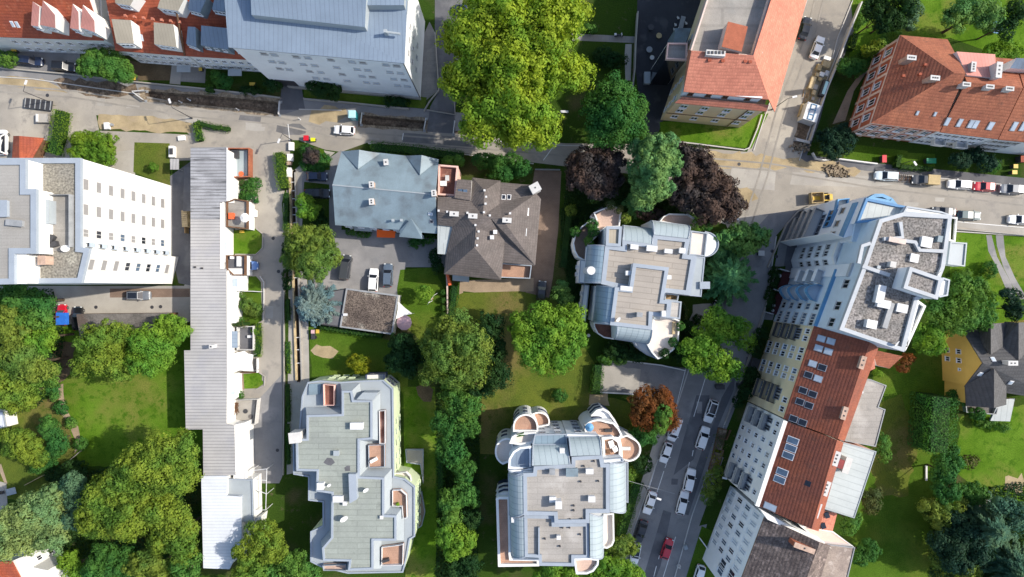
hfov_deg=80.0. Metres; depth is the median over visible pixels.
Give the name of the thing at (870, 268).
apartment building
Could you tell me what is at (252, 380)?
lawn
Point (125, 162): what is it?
path
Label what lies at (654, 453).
pavement
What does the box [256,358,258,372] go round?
garden wall
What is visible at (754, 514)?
window
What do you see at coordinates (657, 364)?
garden wall
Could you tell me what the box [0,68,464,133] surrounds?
pavement
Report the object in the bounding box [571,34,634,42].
path
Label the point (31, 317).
tree
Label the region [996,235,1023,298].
path
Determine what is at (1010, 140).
terraced house
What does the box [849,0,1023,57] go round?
lawn
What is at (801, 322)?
window
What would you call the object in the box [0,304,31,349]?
tree
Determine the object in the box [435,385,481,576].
undergrowth
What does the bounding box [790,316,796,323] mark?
window
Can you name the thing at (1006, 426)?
bush
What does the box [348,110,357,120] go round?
toilet cabin
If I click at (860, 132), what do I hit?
window
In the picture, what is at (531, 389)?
lawn
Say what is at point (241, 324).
hedge
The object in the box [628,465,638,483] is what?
bush
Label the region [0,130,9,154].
parked car
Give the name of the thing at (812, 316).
window
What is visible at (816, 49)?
parked car
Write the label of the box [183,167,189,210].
lean to
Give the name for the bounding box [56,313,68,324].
car cover
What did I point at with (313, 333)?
garden tractor
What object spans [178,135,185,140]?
garden chest
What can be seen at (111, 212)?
window
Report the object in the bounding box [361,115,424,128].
trench
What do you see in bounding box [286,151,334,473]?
path
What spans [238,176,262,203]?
bush
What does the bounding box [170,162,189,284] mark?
path
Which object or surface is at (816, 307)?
window
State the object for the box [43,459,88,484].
bush
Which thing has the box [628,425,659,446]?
shrub
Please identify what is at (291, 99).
driveway
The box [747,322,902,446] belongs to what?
apartment building
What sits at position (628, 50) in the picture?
path
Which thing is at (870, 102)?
window
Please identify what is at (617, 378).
parking yard
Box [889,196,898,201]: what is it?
road patch
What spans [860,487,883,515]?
shrub
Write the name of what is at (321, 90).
shrub
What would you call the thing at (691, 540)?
pavement
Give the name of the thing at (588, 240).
potted bush
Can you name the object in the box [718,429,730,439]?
garden wall
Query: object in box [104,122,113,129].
pump unit
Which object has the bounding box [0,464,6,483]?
path
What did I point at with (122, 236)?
window
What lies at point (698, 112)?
window
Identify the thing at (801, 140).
barrier
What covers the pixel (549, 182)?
driveway
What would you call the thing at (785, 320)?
window
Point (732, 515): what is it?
window
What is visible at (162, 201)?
window
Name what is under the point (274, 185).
road patch
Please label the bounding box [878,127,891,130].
window
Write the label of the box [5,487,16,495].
garden table
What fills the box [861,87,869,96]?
window
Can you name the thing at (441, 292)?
bush
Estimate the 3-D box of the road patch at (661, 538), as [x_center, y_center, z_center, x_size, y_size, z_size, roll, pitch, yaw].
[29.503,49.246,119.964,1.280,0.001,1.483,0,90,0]
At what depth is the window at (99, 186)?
99.03 m
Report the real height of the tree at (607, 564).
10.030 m
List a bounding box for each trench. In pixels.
[145,91,277,113]
[292,170,299,381]
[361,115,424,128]
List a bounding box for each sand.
[98,114,191,133]
[309,105,347,124]
[709,151,860,176]
[735,186,757,203]
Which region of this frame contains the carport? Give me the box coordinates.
[232,331,240,347]
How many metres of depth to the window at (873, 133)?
117.46 m
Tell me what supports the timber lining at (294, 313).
on the trench at (296, 286)
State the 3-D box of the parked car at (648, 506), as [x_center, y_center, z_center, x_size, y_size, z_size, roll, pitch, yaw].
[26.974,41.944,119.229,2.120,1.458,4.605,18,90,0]
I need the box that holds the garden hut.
[0,409,17,427]
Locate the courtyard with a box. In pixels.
[636,0,700,135]
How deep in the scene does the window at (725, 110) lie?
110.31 m
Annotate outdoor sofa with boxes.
[229,150,239,158]
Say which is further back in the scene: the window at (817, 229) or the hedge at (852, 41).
the hedge at (852, 41)
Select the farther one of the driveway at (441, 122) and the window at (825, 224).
the driveway at (441, 122)
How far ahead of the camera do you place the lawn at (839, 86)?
119.97 m
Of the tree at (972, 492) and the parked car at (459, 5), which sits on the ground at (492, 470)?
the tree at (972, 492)
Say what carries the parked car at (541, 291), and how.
on the driveway at (549, 182)
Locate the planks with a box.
[802,89,811,103]
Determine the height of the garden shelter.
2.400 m
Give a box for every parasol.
[240,213,249,221]
[396,315,411,329]
[585,423,593,431]
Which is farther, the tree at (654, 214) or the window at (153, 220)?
the tree at (654, 214)
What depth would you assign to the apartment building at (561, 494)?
107.80 m
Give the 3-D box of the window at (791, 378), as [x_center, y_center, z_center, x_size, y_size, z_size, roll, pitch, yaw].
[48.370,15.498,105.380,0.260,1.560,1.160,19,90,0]
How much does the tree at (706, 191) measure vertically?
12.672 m
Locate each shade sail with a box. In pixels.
[231,350,258,371]
[396,302,413,318]
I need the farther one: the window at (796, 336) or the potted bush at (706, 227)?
the potted bush at (706, 227)
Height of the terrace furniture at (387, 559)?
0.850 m
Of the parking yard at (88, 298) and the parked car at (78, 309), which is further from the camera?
the parking yard at (88, 298)
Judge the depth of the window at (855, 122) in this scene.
117.36 m
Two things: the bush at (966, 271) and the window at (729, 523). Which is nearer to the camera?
the window at (729, 523)
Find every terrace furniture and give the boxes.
[370,456,377,462]
[381,557,389,562]
[604,428,611,431]
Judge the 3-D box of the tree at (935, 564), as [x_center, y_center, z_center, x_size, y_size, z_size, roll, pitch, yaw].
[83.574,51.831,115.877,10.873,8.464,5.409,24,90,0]
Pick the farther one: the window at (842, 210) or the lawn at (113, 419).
the lawn at (113, 419)
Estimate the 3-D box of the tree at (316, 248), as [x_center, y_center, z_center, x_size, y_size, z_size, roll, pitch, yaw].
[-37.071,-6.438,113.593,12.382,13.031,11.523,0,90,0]
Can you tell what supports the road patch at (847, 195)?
on the road at (784, 195)
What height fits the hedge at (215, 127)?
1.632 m
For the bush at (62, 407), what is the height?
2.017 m
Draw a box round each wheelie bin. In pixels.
[303,135,309,140]
[879,155,886,162]
[1008,170,1016,174]
[1009,164,1017,168]
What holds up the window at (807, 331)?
in the apartment building at (814, 378)
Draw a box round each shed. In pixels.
[12,136,48,157]
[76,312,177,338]
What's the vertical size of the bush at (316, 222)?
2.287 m
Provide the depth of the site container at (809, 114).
117.60 m
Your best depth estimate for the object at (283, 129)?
119.99 m
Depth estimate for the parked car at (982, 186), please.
118.97 m
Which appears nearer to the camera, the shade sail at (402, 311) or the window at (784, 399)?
the window at (784, 399)
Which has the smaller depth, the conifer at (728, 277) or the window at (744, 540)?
the window at (744, 540)
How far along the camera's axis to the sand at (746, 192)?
119.98 m
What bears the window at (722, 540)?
in the apartment building at (748, 538)
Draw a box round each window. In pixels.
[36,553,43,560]
[83,178,89,191]
[83,203,89,215]
[83,229,89,237]
[87,259,96,270]
[96,182,102,193]
[96,206,102,218]
[96,230,102,239]
[100,260,108,271]
[108,185,114,196]
[108,208,114,220]
[108,232,114,240]
[112,260,120,271]
[120,188,125,199]
[120,211,125,222]
[120,234,125,241]
[124,262,131,271]
[131,191,136,201]
[131,213,136,223]
[131,235,136,243]
[135,263,141,271]
[141,193,146,204]
[141,215,146,225]
[141,237,146,244]
[145,264,151,271]
[151,196,155,206]
[151,217,155,227]
[151,238,155,245]
[155,264,161,272]
[160,198,164,208]
[160,219,164,228]
[160,239,164,246]
[164,264,170,273]
[675,109,684,112]
[679,105,688,108]
[695,111,704,114]
[699,107,708,110]
[711,537,717,545]
[714,529,719,538]
[716,563,724,576]
[717,113,725,116]
[717,521,723,530]
[717,545,723,554]
[718,556,726,570]
[720,513,726,521]
[720,537,726,546]
[722,109,731,112]
[723,505,729,513]
[723,528,729,537]
[724,553,731,563]
[726,497,732,505]
[726,567,735,576]
[727,520,733,529]
[727,545,734,555]
[729,489,735,497]
[730,512,736,520]
[731,536,737,546]
[732,563,738,573]
[733,503,739,512]
[734,528,740,537]
[735,555,742,565]
[736,496,742,504]
[737,519,744,528]
[738,545,745,555]
[740,510,747,519]
[742,537,749,546]
[743,482,750,491]
[743,503,750,512]
[744,111,753,114]
[745,527,752,537]
[746,475,752,483]
[749,466,755,473]
[749,518,756,528]
[752,510,759,519]
[757,471,762,478]
[760,461,765,468]
[763,423,770,430]
[764,451,769,458]
[765,415,772,423]
[773,392,779,399]
[775,386,781,393]
[778,405,784,411]
[780,372,786,378]
[781,343,787,349]
[781,396,787,402]
[782,316,788,322]
[782,365,788,371]
[787,352,793,358]
[788,302,793,308]
[788,374,794,381]
[789,345,795,351]
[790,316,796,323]
[791,367,797,373]
[792,333,800,338]
[794,327,802,333]
[795,354,802,360]
[796,302,802,308]
[797,346,804,352]
[798,318,805,324]
[800,312,807,318]
[801,335,808,341]
[804,302,810,309]
[804,328,810,333]
[807,319,813,325]
[809,313,816,319]
[813,303,819,309]
[814,225,821,232]
[814,260,819,265]
[817,218,824,225]
[822,259,828,265]
[823,221,829,227]
[824,244,830,250]
[825,215,831,221]
[827,317,835,326]
[833,220,840,227]
[833,301,841,309]
[838,207,845,214]
[841,279,850,288]
[851,118,859,127]
[855,130,866,134]
[856,103,864,112]
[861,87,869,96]
[862,113,870,122]
[865,125,878,129]
[866,71,875,80]
[866,97,875,107]
[867,132,879,135]
[872,55,880,64]
[872,81,881,90]
[878,64,886,74]
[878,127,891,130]
[880,133,893,137]
[883,47,892,57]
[892,128,905,132]
[893,135,906,138]
[905,130,917,134]
[905,136,917,140]
[917,131,930,135]
[932,133,943,136]
[940,134,951,137]
[948,135,960,138]
[956,357,961,362]
[957,136,968,139]
[965,137,977,140]
[973,138,985,141]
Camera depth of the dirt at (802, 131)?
119.98 m
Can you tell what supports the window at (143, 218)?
in the apartment building at (72, 221)
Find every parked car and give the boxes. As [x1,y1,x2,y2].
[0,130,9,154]
[18,55,44,66]
[51,60,77,72]
[56,304,68,312]
[72,306,84,329]
[126,290,151,300]
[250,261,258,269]
[304,188,330,198]
[306,171,327,181]
[334,124,354,135]
[339,254,352,279]
[368,268,379,291]
[382,263,393,286]
[454,4,466,14]
[536,281,546,301]
[629,542,641,563]
[633,519,647,542]
[642,490,656,514]
[658,441,672,463]
[659,537,673,559]
[666,417,682,441]
[675,490,688,515]
[682,467,695,492]
[693,564,705,576]
[694,425,709,449]
[702,399,718,422]
[797,16,811,40]
[808,35,824,59]
[873,170,898,181]
[931,206,955,216]
[946,179,972,189]
[955,210,980,220]
[972,181,995,191]
[997,183,1023,194]
[1006,214,1023,224]
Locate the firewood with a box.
[234,402,238,414]
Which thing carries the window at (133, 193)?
in the apartment building at (72, 221)
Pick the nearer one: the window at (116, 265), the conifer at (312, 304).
the window at (116, 265)
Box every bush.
[0,49,19,68]
[28,458,58,474]
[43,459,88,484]
[44,384,60,395]
[49,390,61,401]
[51,400,68,414]
[64,416,78,429]
[72,436,88,450]
[210,69,233,90]
[238,84,264,96]
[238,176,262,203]
[238,297,263,318]
[238,390,243,398]
[239,291,246,299]
[250,326,258,335]
[262,76,282,93]
[280,233,292,290]
[297,143,332,171]
[309,203,329,231]
[345,228,371,238]
[382,95,410,107]
[406,234,435,249]
[428,248,443,275]
[439,289,445,295]
[440,305,446,310]
[441,154,465,166]
[552,387,568,402]
[565,204,577,216]
[570,226,580,237]
[579,23,597,33]
[582,235,594,245]
[586,218,599,230]
[587,227,599,236]
[592,45,627,71]
[596,355,625,365]
[602,339,648,364]
[604,199,615,210]
[614,205,623,213]
[620,212,631,223]
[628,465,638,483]
[658,348,669,359]
[668,337,678,347]
[669,319,693,363]
[676,320,685,330]
[690,218,704,231]
[691,313,704,336]
[701,221,712,230]
[763,266,780,312]
[872,366,883,377]
[954,267,988,288]
[972,417,1011,433]
[979,260,998,279]
[985,159,1001,173]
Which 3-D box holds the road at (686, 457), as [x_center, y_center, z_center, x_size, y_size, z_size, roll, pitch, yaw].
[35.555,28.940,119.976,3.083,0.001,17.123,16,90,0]
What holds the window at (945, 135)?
in the apartment building at (986, 98)
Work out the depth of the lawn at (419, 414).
119.98 m
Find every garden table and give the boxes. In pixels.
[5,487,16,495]
[648,24,653,29]
[679,16,685,27]
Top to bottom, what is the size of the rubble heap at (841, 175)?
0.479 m
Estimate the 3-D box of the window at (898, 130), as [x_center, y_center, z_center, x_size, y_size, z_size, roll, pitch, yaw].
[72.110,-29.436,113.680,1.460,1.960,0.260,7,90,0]
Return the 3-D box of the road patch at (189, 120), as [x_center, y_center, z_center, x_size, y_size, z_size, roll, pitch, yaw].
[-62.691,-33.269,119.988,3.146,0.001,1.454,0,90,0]
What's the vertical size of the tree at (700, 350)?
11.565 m
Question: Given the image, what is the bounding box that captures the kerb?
[0,2,1020,576]
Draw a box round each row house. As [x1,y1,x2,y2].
[184,147,254,478]
[201,464,273,568]
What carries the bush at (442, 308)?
on the ground at (492, 470)
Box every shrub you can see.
[147,162,158,171]
[302,147,319,164]
[304,80,341,101]
[345,353,371,374]
[471,151,532,182]
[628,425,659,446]
[631,453,653,474]
[652,403,672,435]
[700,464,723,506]
[732,324,769,408]
[813,122,858,160]
[836,57,866,77]
[838,511,862,536]
[852,537,882,567]
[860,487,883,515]
[873,431,892,463]
[895,353,916,372]
[942,389,986,420]
[948,145,1002,172]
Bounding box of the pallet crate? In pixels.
[36,114,50,122]
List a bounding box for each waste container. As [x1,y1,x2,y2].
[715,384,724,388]
[923,158,935,163]
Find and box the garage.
[321,288,400,333]
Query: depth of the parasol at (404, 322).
117.63 m
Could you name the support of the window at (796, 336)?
in the apartment building at (814, 378)
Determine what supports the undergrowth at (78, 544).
on the ground at (492, 470)
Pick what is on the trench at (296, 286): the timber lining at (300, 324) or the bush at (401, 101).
the timber lining at (300, 324)
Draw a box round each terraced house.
[0,0,126,54]
[106,0,203,67]
[176,0,259,75]
[967,58,1023,154]
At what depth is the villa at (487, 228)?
111.49 m
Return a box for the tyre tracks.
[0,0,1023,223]
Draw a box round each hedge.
[43,109,72,156]
[191,122,205,141]
[197,119,230,133]
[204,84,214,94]
[231,320,249,328]
[253,323,263,356]
[272,151,290,190]
[281,192,290,230]
[284,298,292,320]
[284,341,291,374]
[285,384,291,421]
[285,424,291,464]
[320,325,383,338]
[369,141,463,161]
[434,454,445,512]
[444,285,459,320]
[558,209,574,267]
[588,364,604,394]
[616,481,643,535]
[680,303,688,319]
[845,32,860,51]
[889,154,903,167]
[898,163,933,172]
[907,391,959,454]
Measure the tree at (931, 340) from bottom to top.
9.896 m
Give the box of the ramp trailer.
[23,98,52,110]
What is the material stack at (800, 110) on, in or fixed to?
on the road at (832, 16)
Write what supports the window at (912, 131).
in the apartment building at (908, 91)
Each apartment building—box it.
[0,158,177,284]
[225,0,424,99]
[288,372,424,573]
[495,402,640,573]
[570,207,718,358]
[650,0,806,127]
[702,486,854,576]
[724,402,876,530]
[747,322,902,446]
[774,194,966,351]
[848,35,965,141]
[909,52,1022,149]
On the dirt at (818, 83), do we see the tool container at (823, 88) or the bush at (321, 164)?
the tool container at (823, 88)
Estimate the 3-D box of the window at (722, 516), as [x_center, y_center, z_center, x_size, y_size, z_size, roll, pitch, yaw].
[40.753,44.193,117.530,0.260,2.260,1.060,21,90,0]
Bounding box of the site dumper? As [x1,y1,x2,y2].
[808,192,832,203]
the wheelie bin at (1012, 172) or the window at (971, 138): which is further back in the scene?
the wheelie bin at (1012, 172)
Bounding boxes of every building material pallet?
[286,167,291,177]
[287,154,293,161]
[289,142,293,150]
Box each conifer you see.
[293,279,341,327]
[621,189,653,219]
[701,252,759,306]
[705,246,735,265]
[960,491,1014,553]
[980,532,1023,576]
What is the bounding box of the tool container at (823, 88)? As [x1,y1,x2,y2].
[817,79,828,97]
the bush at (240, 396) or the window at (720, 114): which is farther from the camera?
the bush at (240, 396)
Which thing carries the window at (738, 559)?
in the apartment building at (748, 538)
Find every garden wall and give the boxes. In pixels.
[0,67,280,98]
[247,228,262,255]
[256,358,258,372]
[259,276,264,320]
[282,203,286,474]
[303,98,408,109]
[423,32,438,111]
[427,102,455,115]
[446,277,448,313]
[535,169,559,170]
[600,392,633,394]
[603,361,685,370]
[631,11,638,89]
[686,114,761,150]
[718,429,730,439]
[725,267,777,421]
[767,205,815,266]
[808,1,862,140]
[811,152,877,164]
[832,0,852,58]
[957,228,1023,235]
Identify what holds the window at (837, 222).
in the apartment building at (870, 268)
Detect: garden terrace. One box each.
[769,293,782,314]
[777,271,790,289]
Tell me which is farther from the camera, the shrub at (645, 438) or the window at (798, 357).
the shrub at (645, 438)
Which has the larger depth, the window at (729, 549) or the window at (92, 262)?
the window at (729, 549)
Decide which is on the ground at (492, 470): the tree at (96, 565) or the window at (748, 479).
the tree at (96, 565)
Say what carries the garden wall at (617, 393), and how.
on the ground at (492, 470)
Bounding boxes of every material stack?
[797,104,803,116]
[807,76,816,90]
[815,64,821,71]
[821,60,830,68]
[822,55,830,60]
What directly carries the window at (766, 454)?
in the apartment building at (800, 474)
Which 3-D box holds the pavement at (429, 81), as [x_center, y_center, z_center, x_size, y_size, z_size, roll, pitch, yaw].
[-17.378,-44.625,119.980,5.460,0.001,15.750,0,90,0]
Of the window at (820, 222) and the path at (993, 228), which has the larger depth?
the path at (993, 228)
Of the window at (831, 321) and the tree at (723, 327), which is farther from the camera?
the tree at (723, 327)
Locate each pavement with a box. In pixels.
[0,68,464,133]
[421,22,437,99]
[609,431,667,576]
[673,212,799,576]
[784,213,800,270]
[801,27,1023,184]
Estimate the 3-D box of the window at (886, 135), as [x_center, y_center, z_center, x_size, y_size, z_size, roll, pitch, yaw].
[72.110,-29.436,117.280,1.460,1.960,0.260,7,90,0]
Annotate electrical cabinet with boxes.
[757,251,764,255]
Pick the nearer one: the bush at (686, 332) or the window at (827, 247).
the window at (827, 247)
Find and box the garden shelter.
[170,159,182,170]
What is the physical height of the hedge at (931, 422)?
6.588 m
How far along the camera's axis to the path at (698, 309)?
119.98 m
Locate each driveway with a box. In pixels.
[280,86,304,109]
[427,0,462,132]
[526,170,560,297]
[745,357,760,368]
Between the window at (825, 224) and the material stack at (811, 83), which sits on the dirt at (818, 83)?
the material stack at (811, 83)
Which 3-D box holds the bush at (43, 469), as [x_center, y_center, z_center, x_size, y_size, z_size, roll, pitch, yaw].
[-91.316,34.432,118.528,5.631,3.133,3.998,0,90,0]
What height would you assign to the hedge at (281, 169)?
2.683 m
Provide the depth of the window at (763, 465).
105.60 m
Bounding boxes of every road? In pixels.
[0,84,707,187]
[235,140,290,428]
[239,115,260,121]
[254,375,281,482]
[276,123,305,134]
[402,133,480,149]
[626,210,798,576]
[645,510,670,576]
[674,395,709,473]
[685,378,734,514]
[706,0,851,215]
[730,168,775,189]
[747,167,1023,233]
[790,172,897,186]
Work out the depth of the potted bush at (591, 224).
112.27 m
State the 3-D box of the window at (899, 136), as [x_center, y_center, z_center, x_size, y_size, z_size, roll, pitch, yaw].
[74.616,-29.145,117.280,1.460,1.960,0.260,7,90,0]
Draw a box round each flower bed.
[706,445,724,475]
[712,425,729,458]
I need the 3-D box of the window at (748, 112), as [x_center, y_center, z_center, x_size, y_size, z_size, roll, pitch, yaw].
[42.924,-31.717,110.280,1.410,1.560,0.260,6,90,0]
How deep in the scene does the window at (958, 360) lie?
115.34 m
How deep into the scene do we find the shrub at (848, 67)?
116.33 m
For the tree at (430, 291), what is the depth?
116.10 m
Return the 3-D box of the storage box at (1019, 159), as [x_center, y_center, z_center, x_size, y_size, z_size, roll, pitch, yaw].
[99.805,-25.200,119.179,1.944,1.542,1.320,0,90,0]
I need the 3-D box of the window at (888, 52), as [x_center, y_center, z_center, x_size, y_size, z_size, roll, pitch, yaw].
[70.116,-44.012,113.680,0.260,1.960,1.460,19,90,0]
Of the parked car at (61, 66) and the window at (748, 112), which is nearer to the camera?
the window at (748, 112)
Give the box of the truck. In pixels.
[910,174,940,185]
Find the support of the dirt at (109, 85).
on the pavement at (411, 112)
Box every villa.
[0,549,67,576]
[332,150,439,238]
[438,164,540,285]
[942,320,1023,420]
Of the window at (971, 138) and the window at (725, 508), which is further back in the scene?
the window at (725, 508)
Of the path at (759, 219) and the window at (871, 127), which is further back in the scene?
the path at (759, 219)
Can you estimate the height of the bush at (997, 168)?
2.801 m
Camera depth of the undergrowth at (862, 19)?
119.50 m
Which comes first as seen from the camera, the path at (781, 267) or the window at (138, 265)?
the window at (138, 265)
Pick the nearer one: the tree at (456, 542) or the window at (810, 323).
the window at (810, 323)
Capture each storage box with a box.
[643,72,649,84]
[1015,155,1023,162]
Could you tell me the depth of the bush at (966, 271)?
118.58 m
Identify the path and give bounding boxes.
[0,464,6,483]
[0,482,6,509]
[58,384,79,451]
[110,289,189,297]
[115,150,134,174]
[170,65,180,84]
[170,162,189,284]
[180,67,205,82]
[189,133,250,150]
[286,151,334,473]
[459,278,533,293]
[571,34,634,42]
[625,44,631,79]
[689,304,711,328]
[718,215,767,227]
[766,266,785,311]
[833,61,869,123]
[957,221,1023,233]
[986,235,1013,293]
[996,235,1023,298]
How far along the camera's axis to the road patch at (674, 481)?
119.98 m
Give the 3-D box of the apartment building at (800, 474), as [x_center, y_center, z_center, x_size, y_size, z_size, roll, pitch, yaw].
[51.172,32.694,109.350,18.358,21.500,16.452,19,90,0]
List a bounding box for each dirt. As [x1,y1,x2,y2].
[0,76,66,92]
[48,342,74,383]
[53,77,137,98]
[138,86,279,116]
[311,344,337,358]
[358,112,427,132]
[416,384,432,401]
[794,122,809,139]
[805,58,834,102]
[1004,473,1023,494]
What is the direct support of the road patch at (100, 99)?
on the road at (239, 130)
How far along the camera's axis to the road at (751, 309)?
119.98 m
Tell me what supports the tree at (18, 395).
on the ground at (492, 470)
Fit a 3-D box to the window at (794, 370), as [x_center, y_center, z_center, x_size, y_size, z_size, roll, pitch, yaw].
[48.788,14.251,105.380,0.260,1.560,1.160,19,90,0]
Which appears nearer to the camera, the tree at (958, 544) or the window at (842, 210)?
the window at (842, 210)
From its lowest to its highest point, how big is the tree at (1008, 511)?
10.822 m
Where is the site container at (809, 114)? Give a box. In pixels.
[797,102,820,125]
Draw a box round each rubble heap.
[789,142,810,153]
[822,162,841,176]
[833,167,851,177]
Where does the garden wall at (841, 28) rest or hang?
on the ground at (492, 470)
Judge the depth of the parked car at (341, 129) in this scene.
118.91 m
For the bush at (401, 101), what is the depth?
118.51 m
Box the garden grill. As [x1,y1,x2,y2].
[169,146,175,157]
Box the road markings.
[288,125,1023,576]
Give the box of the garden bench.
[925,465,926,480]
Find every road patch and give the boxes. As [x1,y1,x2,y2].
[97,98,104,105]
[185,116,200,122]
[246,122,261,130]
[262,369,268,380]
[265,306,272,317]
[273,181,276,193]
[348,133,361,137]
[367,137,379,142]
[659,535,664,542]
[671,478,677,484]
[697,402,701,413]
[766,128,772,141]
[844,193,851,200]
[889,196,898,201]
[904,202,918,205]
[935,197,944,201]
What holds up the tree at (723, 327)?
on the ground at (492, 470)
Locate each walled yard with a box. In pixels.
[227,147,252,178]
[233,398,260,424]
[236,326,255,349]
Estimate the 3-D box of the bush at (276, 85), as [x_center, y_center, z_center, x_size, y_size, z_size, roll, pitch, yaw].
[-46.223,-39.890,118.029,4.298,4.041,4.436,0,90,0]
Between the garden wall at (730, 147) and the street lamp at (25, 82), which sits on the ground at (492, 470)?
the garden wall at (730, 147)
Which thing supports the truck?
on the road at (784, 195)
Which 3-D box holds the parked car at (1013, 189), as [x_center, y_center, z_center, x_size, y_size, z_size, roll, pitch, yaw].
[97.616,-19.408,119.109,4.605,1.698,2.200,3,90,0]
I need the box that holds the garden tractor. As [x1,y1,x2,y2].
[310,329,316,338]
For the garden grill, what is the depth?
119.10 m
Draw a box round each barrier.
[278,101,281,116]
[793,138,809,143]
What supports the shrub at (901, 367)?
on the lawn at (897, 528)
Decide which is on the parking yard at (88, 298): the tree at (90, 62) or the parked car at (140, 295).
the parked car at (140, 295)
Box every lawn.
[0,398,76,501]
[0,459,26,496]
[55,325,202,466]
[127,61,171,79]
[133,142,169,184]
[234,229,261,253]
[243,276,261,325]
[243,373,262,388]
[262,473,319,576]
[302,182,328,230]
[303,149,329,170]
[304,90,426,108]
[308,327,407,393]
[397,267,443,339]
[403,387,437,576]
[445,291,637,453]
[576,42,624,78]
[578,0,635,32]
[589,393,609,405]
[660,114,767,148]
[686,526,714,576]
[699,402,754,525]
[723,319,773,458]
[811,52,871,154]
[842,352,944,576]
[843,144,907,161]
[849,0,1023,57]
[870,394,916,496]
[901,152,934,166]
[939,155,1023,176]
[950,232,1023,327]
[957,405,1023,504]
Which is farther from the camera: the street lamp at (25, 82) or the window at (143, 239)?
the street lamp at (25, 82)
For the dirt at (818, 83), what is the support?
on the road at (832, 16)
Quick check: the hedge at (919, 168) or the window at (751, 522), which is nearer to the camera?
the window at (751, 522)
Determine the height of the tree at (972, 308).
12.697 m
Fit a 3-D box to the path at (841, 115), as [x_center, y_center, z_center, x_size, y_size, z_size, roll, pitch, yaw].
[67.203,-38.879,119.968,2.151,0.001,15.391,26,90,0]
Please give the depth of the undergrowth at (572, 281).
119.66 m
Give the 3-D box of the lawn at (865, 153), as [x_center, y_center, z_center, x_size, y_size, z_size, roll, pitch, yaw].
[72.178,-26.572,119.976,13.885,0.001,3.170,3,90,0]
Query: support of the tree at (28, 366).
on the dirt at (68, 349)
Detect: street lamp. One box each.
[23,80,49,101]
[168,98,192,118]
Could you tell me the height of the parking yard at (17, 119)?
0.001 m
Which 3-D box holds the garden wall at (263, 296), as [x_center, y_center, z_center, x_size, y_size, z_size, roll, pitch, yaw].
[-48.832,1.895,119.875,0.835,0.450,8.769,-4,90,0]
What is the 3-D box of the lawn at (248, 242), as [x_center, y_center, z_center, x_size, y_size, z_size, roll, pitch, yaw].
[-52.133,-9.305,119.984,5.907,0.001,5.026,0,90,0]
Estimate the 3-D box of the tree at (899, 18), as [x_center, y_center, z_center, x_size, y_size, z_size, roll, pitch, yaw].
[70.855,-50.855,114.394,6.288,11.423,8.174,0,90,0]
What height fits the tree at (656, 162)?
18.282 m
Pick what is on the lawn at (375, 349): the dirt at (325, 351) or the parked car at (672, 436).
the dirt at (325, 351)
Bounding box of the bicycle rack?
[897,174,910,182]
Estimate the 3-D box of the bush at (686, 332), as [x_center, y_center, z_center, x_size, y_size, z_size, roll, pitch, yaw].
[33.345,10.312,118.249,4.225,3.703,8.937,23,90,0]
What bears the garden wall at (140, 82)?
on the ground at (492, 470)
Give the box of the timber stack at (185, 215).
[181,210,189,227]
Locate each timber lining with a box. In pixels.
[289,177,297,379]
[294,172,302,379]
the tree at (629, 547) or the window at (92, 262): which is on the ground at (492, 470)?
the tree at (629, 547)
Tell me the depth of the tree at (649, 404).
112.73 m
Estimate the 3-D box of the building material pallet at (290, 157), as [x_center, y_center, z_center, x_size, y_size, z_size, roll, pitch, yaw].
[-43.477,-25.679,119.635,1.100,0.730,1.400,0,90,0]
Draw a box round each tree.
[0,284,64,314]
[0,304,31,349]
[0,339,68,382]
[0,367,46,416]
[0,426,50,468]
[0,481,70,564]
[10,305,59,330]
[19,321,73,360]
[37,413,70,461]
[39,355,66,388]
[56,549,86,576]
[57,470,86,531]
[65,129,119,166]
[67,318,138,384]
[72,473,190,544]
[75,47,136,83]
[80,540,143,576]
[96,426,204,497]
[120,548,176,576]
[123,322,176,378]
[144,508,201,569]
[152,313,194,346]
[167,552,203,576]
[228,516,289,576]
[261,548,322,576]
[279,223,343,284]
[295,192,321,220]
[383,332,427,379]
[414,285,434,303]
[418,306,494,391]
[429,410,480,444]
[433,509,484,576]
[434,0,597,152]
[434,436,477,482]
[434,520,478,562]
[436,480,480,528]
[437,382,485,423]
[467,310,514,399]
[506,300,588,378]
[532,566,577,576]
[550,279,574,307]
[563,141,627,201]
[578,69,649,151]
[581,552,645,576]
[606,533,640,559]
[625,131,684,212]
[626,383,681,432]
[635,207,665,221]
[666,141,748,226]
[676,330,745,383]
[691,304,757,353]
[713,221,772,257]
[856,0,894,34]
[860,38,887,59]
[870,0,920,33]
[902,0,925,31]
[911,321,948,356]
[915,496,968,532]
[923,273,1000,336]
[925,510,996,576]
[926,445,966,505]
[927,547,983,576]
[939,0,1006,34]
[957,480,989,505]
[960,454,979,470]
[977,0,1023,42]
[982,35,1023,58]
[984,495,1023,533]
[994,299,1023,321]
[997,287,1023,300]
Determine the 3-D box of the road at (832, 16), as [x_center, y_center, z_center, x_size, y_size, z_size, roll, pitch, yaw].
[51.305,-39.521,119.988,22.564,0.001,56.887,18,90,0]
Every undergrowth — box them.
[0,288,64,413]
[50,444,201,576]
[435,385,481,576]
[560,208,581,307]
[563,176,707,231]
[851,31,902,78]
[855,1,890,30]
[928,482,1023,576]
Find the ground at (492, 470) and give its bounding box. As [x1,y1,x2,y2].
[0,0,1023,576]
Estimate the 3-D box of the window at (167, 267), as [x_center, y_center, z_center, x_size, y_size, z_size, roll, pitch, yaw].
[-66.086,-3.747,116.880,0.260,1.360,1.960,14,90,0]
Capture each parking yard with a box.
[0,51,79,73]
[0,101,189,168]
[0,285,189,325]
[302,150,445,294]
[600,362,688,408]
[601,366,640,390]
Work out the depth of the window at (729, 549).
110.21 m

